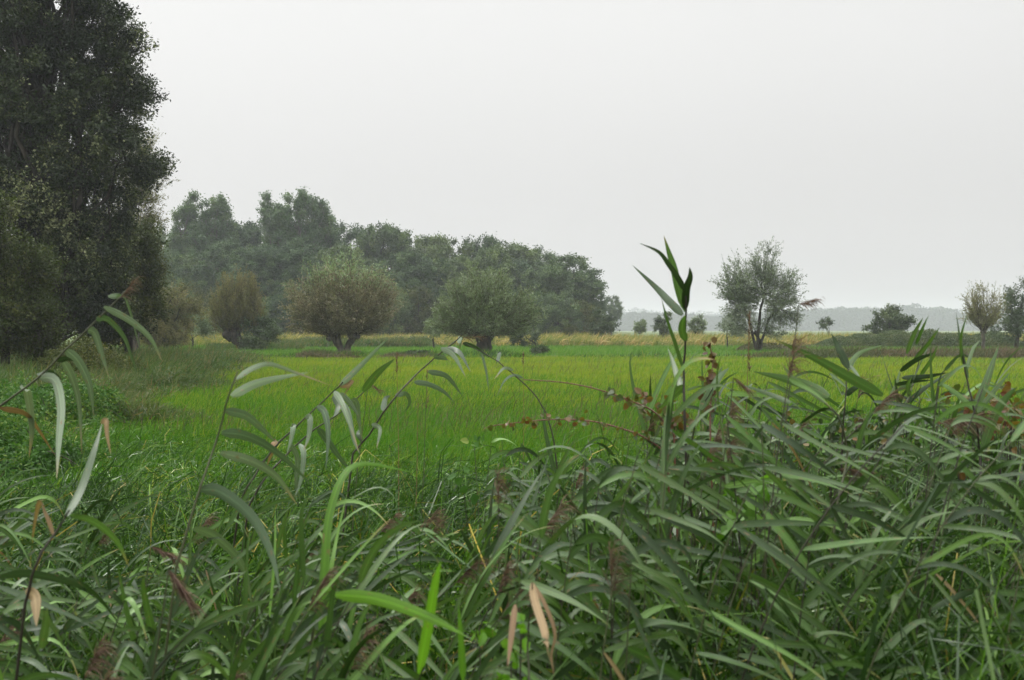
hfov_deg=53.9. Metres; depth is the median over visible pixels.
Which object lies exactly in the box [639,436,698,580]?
reed
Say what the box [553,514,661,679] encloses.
reed
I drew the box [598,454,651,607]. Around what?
reed
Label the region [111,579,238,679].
reed
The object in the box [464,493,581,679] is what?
reed
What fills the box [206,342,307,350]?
green reeds
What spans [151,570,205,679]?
reed
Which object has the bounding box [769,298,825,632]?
reed
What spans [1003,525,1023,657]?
reed
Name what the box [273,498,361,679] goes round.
reed
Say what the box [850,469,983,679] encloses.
reed
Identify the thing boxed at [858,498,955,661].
reed
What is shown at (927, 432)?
reed
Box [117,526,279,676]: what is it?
reed
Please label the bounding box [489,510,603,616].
reed
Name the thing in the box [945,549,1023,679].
reed
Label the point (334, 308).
pollard willow
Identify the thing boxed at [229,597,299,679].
reed
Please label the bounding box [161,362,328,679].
reed
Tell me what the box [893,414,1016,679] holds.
reed
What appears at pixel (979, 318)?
pollard willow
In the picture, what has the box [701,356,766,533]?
reed
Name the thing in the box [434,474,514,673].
reed
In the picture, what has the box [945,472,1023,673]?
reed
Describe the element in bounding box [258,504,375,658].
reed
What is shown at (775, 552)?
reed
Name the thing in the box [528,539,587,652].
reed
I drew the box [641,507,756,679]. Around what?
reed
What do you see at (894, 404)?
reed
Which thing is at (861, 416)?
reed
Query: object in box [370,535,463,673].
reed
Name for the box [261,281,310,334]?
edge tree
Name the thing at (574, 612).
reed
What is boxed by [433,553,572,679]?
reed
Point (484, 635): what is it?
bindweed
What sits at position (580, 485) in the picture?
reed
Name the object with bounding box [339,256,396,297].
oak tree
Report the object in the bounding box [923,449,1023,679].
reed
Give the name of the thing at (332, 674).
reed
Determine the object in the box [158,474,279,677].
reed
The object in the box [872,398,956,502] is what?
reed
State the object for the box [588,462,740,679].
reed
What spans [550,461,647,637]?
reed
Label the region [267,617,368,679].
reed
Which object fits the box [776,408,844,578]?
reed
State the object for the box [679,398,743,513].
reed
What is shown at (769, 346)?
bramble mound
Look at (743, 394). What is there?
reed
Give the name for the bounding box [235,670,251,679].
reed
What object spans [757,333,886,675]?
reed
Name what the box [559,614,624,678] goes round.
reed
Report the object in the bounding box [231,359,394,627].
reed
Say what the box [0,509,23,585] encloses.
reed
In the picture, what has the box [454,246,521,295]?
oak tree
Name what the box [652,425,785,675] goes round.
reed
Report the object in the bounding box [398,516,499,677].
reed
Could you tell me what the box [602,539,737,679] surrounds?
reed
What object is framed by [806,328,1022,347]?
bramble hedge
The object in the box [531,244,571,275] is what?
oak tree
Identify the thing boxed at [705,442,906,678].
reed
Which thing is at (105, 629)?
reed
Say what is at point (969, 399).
reed
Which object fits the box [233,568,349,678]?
reed
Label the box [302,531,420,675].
reed
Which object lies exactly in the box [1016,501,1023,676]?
reed
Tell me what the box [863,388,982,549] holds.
reed
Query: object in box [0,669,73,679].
reed
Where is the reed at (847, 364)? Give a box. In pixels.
[831,334,881,552]
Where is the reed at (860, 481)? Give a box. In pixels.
[765,406,945,660]
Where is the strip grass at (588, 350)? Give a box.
[83,343,1021,356]
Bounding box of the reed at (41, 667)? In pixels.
[2,656,54,679]
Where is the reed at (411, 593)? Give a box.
[353,582,439,679]
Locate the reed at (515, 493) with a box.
[494,477,559,586]
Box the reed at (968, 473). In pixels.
[914,364,1023,663]
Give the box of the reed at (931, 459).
[912,396,947,491]
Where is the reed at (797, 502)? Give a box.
[710,493,852,679]
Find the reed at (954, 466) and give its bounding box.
[924,409,975,551]
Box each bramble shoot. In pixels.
[483,409,673,646]
[523,379,704,608]
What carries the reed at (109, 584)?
on the ground at (717, 332)
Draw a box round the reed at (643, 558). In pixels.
[587,543,697,644]
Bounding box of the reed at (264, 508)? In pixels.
[226,465,296,649]
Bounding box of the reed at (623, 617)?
[575,535,635,649]
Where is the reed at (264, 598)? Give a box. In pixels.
[236,568,311,678]
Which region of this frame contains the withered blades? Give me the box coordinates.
[4,516,945,679]
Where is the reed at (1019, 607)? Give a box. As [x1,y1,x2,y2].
[1001,554,1023,678]
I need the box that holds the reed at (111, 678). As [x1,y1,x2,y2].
[105,667,126,679]
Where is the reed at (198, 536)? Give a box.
[125,512,249,679]
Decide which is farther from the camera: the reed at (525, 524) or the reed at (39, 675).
the reed at (525, 524)
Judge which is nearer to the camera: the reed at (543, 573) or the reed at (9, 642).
the reed at (9, 642)
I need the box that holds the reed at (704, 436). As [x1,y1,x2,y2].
[685,430,740,565]
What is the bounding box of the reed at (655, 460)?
[604,426,756,630]
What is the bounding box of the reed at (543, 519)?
[493,454,589,679]
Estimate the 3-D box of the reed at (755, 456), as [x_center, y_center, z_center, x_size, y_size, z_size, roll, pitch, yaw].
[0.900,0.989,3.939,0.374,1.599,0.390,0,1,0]
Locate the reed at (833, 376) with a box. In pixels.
[795,373,857,504]
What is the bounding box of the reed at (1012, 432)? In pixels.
[995,393,1023,547]
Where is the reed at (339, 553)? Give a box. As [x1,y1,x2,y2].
[238,537,387,666]
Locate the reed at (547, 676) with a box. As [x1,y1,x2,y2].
[513,613,662,679]
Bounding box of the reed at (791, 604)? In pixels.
[735,542,858,679]
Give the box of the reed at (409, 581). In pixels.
[369,570,444,677]
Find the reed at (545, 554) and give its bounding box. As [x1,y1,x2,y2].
[523,541,640,679]
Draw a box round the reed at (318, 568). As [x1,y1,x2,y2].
[230,546,362,659]
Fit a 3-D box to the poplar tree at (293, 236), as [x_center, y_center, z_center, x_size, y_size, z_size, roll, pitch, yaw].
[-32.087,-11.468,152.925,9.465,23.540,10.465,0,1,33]
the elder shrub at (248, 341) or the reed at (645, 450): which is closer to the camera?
the reed at (645, 450)
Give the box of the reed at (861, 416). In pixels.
[845,397,886,515]
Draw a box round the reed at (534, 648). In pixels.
[465,577,574,679]
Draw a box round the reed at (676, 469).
[651,430,771,679]
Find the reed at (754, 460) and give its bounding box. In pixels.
[679,436,761,551]
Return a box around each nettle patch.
[0,368,145,432]
[32,330,147,375]
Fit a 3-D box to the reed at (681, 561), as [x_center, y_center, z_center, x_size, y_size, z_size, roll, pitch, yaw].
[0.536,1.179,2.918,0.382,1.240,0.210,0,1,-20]
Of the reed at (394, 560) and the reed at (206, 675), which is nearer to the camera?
the reed at (206, 675)
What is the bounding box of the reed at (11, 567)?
[0,561,63,597]
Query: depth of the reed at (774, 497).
3.19 m
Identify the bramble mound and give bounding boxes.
[302,335,324,339]
[380,335,440,346]
[736,341,803,351]
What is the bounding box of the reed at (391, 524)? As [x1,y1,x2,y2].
[304,512,438,656]
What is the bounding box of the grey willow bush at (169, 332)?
[138,280,211,348]
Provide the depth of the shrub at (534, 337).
92.02 m
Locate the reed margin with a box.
[0,340,288,423]
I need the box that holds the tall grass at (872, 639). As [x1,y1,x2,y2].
[0,415,1023,679]
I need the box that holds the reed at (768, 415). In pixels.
[737,381,848,574]
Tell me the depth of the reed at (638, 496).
3.74 m
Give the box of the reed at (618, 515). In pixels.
[555,505,640,638]
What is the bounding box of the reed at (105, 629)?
[42,588,143,679]
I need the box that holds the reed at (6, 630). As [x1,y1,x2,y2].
[0,585,102,679]
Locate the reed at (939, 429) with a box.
[906,427,958,496]
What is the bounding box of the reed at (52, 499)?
[0,495,70,665]
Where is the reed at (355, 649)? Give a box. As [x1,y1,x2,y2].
[338,604,439,679]
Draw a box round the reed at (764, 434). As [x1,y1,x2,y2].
[747,397,836,561]
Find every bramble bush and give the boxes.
[741,402,903,554]
[827,391,959,560]
[926,360,1023,570]
[941,395,1023,604]
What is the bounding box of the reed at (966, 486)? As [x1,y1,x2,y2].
[909,388,1022,679]
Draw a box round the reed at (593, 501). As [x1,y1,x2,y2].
[587,480,635,552]
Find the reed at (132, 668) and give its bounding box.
[99,597,191,679]
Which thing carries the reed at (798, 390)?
on the ground at (717, 332)
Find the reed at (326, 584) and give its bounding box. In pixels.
[259,519,389,679]
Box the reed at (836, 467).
[799,422,898,551]
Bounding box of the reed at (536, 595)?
[507,582,556,679]
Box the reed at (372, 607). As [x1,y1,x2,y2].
[322,591,409,679]
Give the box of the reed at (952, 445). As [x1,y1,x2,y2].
[912,384,1001,565]
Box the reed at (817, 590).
[793,501,922,679]
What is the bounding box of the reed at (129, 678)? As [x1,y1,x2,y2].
[121,676,139,679]
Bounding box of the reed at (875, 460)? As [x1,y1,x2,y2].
[812,439,921,588]
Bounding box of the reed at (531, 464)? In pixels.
[516,450,588,602]
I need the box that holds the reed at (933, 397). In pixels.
[920,347,967,550]
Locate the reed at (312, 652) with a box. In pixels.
[276,620,373,679]
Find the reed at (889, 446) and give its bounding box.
[804,416,961,671]
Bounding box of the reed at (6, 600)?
[0,588,61,637]
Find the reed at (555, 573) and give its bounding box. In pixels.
[515,560,610,679]
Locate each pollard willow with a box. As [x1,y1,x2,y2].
[201,263,266,350]
[277,243,409,350]
[422,258,549,351]
[955,280,1011,347]
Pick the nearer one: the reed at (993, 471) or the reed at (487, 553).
the reed at (487, 553)
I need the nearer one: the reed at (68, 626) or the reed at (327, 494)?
the reed at (68, 626)
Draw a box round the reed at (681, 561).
[632,535,737,677]
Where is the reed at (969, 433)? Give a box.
[934,382,996,586]
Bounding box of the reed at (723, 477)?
[682,468,751,641]
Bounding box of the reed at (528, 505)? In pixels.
[517,502,622,612]
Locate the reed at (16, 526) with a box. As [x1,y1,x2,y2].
[0,497,63,555]
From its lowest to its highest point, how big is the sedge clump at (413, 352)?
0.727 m
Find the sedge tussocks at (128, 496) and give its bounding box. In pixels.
[0,376,1023,679]
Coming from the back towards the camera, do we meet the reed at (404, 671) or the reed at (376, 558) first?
the reed at (376, 558)
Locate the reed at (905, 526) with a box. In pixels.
[763,431,1007,679]
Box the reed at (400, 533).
[336,531,421,657]
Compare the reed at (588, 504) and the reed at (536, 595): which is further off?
the reed at (588, 504)
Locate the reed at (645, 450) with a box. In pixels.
[642,409,683,541]
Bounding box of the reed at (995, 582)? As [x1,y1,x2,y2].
[972,515,1023,679]
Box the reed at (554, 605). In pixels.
[470,581,598,677]
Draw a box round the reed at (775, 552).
[689,484,866,679]
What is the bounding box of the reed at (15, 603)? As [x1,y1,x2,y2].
[0,576,120,674]
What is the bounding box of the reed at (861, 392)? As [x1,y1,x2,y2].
[848,375,884,496]
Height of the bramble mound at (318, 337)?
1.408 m
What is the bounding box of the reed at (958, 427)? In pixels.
[911,411,1004,653]
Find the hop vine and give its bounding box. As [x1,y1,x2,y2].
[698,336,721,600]
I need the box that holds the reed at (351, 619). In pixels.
[303,583,402,674]
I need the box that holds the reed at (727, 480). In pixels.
[659,355,787,677]
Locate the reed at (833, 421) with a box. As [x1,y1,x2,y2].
[785,375,879,569]
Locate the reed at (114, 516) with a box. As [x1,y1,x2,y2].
[19,486,160,676]
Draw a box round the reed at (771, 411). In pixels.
[743,386,799,552]
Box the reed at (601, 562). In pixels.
[577,442,660,675]
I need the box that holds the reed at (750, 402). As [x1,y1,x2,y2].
[731,390,794,502]
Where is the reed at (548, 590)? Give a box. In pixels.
[505,579,608,679]
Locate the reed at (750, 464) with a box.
[669,438,815,659]
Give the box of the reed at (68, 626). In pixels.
[0,568,185,679]
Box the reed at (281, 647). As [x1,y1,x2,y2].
[268,628,347,670]
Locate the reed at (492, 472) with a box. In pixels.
[482,438,536,573]
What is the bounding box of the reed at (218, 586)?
[162,556,248,668]
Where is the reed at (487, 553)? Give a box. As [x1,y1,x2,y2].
[423,506,541,678]
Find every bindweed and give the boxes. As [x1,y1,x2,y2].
[447,435,520,557]
[470,612,530,679]
[712,475,770,672]
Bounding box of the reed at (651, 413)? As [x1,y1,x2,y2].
[622,370,689,607]
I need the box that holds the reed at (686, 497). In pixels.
[670,438,720,613]
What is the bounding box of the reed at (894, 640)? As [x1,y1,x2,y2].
[866,420,1023,679]
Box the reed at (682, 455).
[656,413,725,612]
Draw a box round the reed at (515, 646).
[465,619,557,679]
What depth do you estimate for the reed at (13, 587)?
3.38 m
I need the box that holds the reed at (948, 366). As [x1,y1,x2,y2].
[936,354,988,511]
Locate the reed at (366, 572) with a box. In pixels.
[302,520,430,679]
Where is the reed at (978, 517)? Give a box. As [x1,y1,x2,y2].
[925,466,1023,616]
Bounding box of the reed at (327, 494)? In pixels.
[278,490,349,624]
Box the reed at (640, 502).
[614,442,710,599]
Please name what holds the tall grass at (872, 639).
on the ground at (717, 332)
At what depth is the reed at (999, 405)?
3.81 m
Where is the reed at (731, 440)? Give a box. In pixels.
[708,396,776,528]
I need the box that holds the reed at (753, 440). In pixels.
[726,415,849,670]
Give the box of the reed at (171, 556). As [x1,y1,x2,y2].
[134,546,190,652]
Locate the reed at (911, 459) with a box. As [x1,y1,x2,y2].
[888,403,960,575]
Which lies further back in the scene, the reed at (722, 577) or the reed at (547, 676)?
the reed at (722, 577)
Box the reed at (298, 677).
[267,669,302,679]
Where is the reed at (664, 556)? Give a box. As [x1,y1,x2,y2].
[599,518,717,679]
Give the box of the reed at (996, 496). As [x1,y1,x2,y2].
[967,402,1023,638]
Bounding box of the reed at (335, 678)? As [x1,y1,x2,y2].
[331,677,347,679]
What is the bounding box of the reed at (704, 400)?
[668,366,728,617]
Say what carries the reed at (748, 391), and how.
on the ground at (717, 332)
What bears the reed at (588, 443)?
on the ground at (717, 332)
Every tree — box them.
[0,0,180,357]
[0,181,78,368]
[68,213,177,354]
[99,124,179,350]
[142,250,193,292]
[145,221,179,262]
[162,190,210,266]
[163,253,215,293]
[163,277,197,323]
[186,192,240,280]
[187,284,213,334]
[189,237,260,294]
[196,285,227,334]
[209,218,263,263]
[214,245,283,334]
[238,219,271,262]
[245,294,291,335]
[251,241,306,323]
[255,190,292,247]
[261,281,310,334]
[272,186,337,335]
[279,241,338,296]
[298,243,371,294]
[306,200,344,260]
[330,219,389,270]
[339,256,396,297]
[346,219,415,276]
[361,300,394,335]
[374,250,438,335]
[377,285,414,335]
[386,229,436,268]
[394,284,437,335]
[398,255,456,312]
[414,298,463,335]
[415,231,474,270]
[425,257,479,304]
[450,231,506,261]
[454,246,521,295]
[482,239,541,275]
[485,255,540,326]
[508,290,533,335]
[519,264,579,335]
[519,290,559,335]
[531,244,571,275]
[532,251,608,319]
[533,290,586,335]
[560,298,603,334]
[570,280,609,319]
[586,307,621,335]
[603,295,623,334]
[631,319,646,333]
[650,309,672,336]
[687,313,707,334]
[707,237,809,351]
[987,276,1023,348]
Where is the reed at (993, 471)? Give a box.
[953,406,1023,552]
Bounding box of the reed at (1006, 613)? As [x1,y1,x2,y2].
[976,565,1023,679]
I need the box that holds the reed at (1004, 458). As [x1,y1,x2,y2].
[944,455,1022,628]
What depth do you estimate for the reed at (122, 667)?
2.92 m
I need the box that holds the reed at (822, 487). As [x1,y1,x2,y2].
[739,466,860,675]
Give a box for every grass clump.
[269,462,409,679]
[335,561,465,679]
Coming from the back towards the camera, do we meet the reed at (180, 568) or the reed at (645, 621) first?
the reed at (180, 568)
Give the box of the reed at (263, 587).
[208,512,308,679]
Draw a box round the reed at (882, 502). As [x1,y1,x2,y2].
[869,407,954,640]
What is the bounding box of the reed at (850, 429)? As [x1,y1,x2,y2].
[827,422,872,583]
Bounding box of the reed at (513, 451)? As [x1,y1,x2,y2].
[496,447,549,569]
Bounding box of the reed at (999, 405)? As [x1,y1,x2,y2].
[937,314,1016,602]
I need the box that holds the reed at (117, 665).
[111,645,128,677]
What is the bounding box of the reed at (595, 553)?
[515,502,627,657]
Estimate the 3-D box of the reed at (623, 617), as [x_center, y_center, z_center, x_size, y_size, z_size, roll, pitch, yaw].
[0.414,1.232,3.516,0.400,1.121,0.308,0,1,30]
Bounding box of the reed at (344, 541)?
[265,529,373,678]
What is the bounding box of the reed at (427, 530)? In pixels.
[334,507,460,662]
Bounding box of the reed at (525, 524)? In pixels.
[490,463,619,679]
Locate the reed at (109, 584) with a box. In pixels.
[86,540,180,676]
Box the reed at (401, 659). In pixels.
[367,485,515,679]
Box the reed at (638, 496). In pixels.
[591,471,706,676]
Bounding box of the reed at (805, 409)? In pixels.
[776,386,831,512]
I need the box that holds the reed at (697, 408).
[630,405,725,598]
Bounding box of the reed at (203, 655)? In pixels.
[170,650,228,679]
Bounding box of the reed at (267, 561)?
[221,505,296,665]
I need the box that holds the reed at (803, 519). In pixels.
[725,517,861,678]
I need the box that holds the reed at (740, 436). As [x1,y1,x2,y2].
[677,425,807,669]
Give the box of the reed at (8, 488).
[0,475,48,569]
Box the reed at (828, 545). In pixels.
[741,424,990,679]
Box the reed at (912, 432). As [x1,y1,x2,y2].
[838,395,952,585]
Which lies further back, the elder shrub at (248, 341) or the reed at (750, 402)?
the elder shrub at (248, 341)
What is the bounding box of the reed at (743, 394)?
[691,391,773,653]
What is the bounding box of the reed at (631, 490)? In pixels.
[608,414,705,610]
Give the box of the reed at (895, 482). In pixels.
[856,440,926,536]
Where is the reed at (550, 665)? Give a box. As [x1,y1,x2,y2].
[547,547,636,674]
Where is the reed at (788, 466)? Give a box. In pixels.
[717,423,839,600]
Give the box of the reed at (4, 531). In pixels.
[0,527,55,597]
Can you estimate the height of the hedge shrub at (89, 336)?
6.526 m
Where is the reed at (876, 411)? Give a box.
[733,388,975,676]
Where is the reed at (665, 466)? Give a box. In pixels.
[640,349,723,671]
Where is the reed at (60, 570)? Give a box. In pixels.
[1,499,137,663]
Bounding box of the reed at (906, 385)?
[870,315,949,527]
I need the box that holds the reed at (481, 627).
[468,540,561,649]
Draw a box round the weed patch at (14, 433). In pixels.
[0,410,116,491]
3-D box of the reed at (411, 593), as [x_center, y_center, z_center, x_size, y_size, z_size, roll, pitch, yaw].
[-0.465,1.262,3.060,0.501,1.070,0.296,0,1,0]
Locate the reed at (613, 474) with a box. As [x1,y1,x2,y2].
[580,466,694,676]
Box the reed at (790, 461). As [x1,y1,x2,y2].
[767,440,860,640]
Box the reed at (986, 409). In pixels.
[939,346,1023,558]
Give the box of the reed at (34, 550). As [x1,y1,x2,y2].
[0,536,93,669]
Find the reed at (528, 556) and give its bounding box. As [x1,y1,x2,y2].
[514,445,574,650]
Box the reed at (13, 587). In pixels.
[0,578,72,664]
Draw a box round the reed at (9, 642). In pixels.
[0,601,82,678]
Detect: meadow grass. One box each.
[2,371,1023,538]
[143,353,1023,411]
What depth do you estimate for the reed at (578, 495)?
3.24 m
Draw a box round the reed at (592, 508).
[573,477,676,671]
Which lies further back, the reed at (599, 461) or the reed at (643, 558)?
the reed at (599, 461)
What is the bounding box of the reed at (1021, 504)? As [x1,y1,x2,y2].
[1006,463,1023,607]
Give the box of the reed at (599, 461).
[578,443,621,530]
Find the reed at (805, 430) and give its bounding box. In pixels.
[791,428,873,634]
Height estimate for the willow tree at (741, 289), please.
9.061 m
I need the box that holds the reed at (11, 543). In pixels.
[0,508,49,587]
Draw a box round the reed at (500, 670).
[478,668,518,679]
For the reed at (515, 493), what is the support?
on the ground at (717, 332)
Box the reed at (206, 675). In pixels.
[195,646,241,679]
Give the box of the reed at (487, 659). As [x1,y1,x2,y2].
[456,630,519,679]
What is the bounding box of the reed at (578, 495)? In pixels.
[557,465,643,658]
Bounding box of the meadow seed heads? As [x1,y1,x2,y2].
[40,351,1023,448]
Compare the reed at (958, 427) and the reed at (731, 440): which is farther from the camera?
the reed at (731, 440)
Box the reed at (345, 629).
[286,620,373,676]
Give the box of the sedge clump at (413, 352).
[405,349,430,353]
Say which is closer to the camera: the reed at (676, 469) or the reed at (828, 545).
the reed at (828, 545)
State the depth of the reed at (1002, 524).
4.17 m
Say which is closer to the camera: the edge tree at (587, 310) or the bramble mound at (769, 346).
the bramble mound at (769, 346)
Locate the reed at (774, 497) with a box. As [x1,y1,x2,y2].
[761,422,841,674]
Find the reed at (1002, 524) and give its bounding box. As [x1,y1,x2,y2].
[989,486,1023,605]
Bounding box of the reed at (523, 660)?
[482,550,579,679]
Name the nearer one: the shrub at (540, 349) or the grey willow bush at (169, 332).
the shrub at (540, 349)
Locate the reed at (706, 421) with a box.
[701,387,757,603]
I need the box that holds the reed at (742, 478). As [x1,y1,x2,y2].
[697,397,798,597]
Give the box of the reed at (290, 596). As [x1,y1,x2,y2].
[237,518,364,676]
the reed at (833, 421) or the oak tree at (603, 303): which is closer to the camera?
the reed at (833, 421)
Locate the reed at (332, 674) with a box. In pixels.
[306,649,379,679]
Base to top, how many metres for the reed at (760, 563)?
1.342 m
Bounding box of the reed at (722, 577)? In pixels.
[691,483,749,615]
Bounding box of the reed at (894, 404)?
[836,400,921,630]
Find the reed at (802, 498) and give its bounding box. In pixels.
[712,488,833,671]
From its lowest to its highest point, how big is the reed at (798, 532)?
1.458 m
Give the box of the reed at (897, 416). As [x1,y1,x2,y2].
[867,348,927,527]
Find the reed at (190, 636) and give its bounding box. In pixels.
[142,570,279,679]
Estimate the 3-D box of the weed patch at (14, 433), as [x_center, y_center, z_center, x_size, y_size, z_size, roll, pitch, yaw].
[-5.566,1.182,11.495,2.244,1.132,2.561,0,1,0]
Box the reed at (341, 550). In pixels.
[309,487,399,579]
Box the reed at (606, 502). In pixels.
[569,478,659,622]
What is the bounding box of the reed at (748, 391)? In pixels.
[704,378,755,669]
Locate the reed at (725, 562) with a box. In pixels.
[686,478,786,679]
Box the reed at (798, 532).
[749,473,888,679]
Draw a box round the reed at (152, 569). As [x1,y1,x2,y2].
[102,554,175,676]
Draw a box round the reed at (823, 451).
[776,442,852,512]
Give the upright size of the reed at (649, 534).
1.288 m
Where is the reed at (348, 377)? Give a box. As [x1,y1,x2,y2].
[220,338,387,643]
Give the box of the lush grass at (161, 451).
[0,408,923,584]
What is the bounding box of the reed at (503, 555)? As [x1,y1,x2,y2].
[436,522,547,661]
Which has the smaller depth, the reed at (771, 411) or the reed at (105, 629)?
the reed at (105, 629)
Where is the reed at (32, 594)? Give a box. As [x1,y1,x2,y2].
[0,418,128,679]
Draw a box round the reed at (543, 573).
[469,536,602,645]
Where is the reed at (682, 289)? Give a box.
[633,237,703,613]
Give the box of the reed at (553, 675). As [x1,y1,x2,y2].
[492,620,608,679]
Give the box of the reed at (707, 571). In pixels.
[692,453,792,652]
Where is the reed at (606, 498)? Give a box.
[596,494,647,589]
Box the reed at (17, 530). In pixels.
[0,502,61,625]
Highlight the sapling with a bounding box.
[816,316,834,333]
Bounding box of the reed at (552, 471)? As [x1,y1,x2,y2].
[538,445,605,597]
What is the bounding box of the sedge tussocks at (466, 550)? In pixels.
[0,428,1023,679]
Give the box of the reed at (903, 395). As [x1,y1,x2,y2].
[880,352,919,558]
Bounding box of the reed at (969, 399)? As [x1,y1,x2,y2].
[910,398,990,534]
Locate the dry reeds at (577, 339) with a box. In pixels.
[109,329,1023,347]
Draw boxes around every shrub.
[11,316,142,352]
[177,309,223,345]
[236,312,285,350]
[418,306,446,347]
[508,325,542,347]
[529,343,551,356]
[563,323,578,336]
[714,316,742,345]
[861,303,917,334]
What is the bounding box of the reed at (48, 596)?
[11,547,93,670]
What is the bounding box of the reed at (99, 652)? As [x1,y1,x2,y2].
[84,631,119,679]
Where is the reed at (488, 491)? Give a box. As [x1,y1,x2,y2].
[484,482,522,595]
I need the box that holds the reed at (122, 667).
[110,603,189,679]
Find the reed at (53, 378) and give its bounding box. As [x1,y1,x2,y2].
[0,276,161,476]
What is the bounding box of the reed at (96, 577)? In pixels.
[59,528,166,671]
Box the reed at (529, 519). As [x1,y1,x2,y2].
[511,499,627,666]
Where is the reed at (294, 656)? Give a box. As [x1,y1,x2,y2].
[229,609,335,679]
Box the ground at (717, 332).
[62,331,1022,465]
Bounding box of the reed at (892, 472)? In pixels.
[848,412,947,598]
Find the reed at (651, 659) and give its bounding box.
[625,562,686,679]
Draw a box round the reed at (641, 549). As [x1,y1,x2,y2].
[609,538,738,679]
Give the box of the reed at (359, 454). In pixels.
[349,385,385,583]
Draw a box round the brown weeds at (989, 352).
[740,342,1023,359]
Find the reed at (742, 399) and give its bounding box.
[712,389,793,583]
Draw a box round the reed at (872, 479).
[837,461,950,667]
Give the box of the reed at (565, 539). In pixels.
[539,486,640,650]
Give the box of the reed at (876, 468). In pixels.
[766,452,915,566]
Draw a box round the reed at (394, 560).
[318,543,444,671]
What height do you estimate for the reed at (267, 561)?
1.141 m
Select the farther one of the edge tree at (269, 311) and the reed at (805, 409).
the edge tree at (269, 311)
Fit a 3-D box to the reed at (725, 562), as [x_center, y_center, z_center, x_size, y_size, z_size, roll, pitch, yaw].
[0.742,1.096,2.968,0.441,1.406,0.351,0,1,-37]
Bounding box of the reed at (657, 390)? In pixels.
[623,344,699,534]
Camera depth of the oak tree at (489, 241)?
161.47 m
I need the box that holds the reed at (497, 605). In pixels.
[472,559,580,678]
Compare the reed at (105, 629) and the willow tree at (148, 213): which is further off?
the willow tree at (148, 213)
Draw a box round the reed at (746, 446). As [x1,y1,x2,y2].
[710,396,823,678]
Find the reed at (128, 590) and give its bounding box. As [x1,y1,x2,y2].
[74,586,159,679]
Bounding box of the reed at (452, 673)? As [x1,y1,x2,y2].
[443,614,544,679]
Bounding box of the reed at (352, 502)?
[282,499,387,633]
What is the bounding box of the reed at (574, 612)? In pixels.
[544,569,656,679]
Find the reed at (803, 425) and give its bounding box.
[770,407,840,570]
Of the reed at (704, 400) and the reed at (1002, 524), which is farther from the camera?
the reed at (1002, 524)
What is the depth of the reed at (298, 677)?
2.61 m
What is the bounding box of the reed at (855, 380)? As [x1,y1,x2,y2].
[744,339,883,664]
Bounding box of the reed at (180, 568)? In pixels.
[118,546,205,675]
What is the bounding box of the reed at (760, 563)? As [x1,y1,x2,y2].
[758,446,820,577]
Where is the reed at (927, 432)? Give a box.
[917,384,952,524]
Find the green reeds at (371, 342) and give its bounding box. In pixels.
[269,335,432,348]
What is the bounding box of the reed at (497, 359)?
[463,342,564,531]
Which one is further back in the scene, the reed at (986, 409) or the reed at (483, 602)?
the reed at (986, 409)
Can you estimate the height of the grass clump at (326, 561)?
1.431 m
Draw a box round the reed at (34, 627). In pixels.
[4,611,78,673]
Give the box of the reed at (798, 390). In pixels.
[773,371,838,507]
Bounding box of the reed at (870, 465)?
[800,449,919,592]
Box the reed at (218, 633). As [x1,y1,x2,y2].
[183,627,277,674]
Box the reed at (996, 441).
[982,413,1023,598]
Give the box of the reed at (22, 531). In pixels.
[0,529,31,595]
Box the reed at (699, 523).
[637,514,760,655]
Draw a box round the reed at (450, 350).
[341,334,485,540]
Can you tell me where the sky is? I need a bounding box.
[1,0,1023,314]
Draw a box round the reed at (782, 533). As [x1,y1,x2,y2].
[761,423,873,679]
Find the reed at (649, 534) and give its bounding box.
[632,486,722,634]
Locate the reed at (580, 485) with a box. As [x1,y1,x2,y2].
[566,478,609,543]
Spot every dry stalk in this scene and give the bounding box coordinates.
[394,351,398,519]
[413,424,417,564]
[421,369,429,522]
[522,352,524,466]
[744,311,752,479]
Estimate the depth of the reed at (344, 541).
3.44 m
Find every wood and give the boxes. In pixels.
[70,306,1015,329]
[614,303,1023,330]
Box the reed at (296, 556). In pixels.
[225,511,341,670]
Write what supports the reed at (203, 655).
on the ground at (717, 332)
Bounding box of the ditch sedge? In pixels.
[145,346,968,358]
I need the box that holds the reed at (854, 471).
[816,466,883,618]
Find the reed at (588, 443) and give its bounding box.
[570,434,619,529]
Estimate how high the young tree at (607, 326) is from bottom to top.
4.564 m
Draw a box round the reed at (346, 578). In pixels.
[271,548,438,679]
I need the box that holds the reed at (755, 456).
[704,388,799,586]
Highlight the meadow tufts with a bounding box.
[150,356,1023,445]
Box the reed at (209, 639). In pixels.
[169,606,245,679]
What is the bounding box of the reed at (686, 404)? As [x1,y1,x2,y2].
[625,383,775,679]
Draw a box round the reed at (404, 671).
[372,594,451,679]
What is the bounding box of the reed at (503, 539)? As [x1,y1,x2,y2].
[374,468,551,679]
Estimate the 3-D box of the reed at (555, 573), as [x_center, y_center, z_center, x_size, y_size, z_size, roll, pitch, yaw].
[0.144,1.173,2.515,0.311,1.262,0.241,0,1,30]
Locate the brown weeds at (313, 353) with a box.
[295,346,438,358]
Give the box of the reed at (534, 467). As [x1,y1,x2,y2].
[514,443,578,556]
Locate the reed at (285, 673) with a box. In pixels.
[268,547,422,679]
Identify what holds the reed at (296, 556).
on the ground at (717, 332)
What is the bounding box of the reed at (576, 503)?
[536,492,611,554]
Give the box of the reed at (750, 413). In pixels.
[736,383,811,590]
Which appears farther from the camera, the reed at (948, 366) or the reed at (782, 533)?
the reed at (948, 366)
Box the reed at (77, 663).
[63,590,157,679]
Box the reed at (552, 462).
[492,409,578,580]

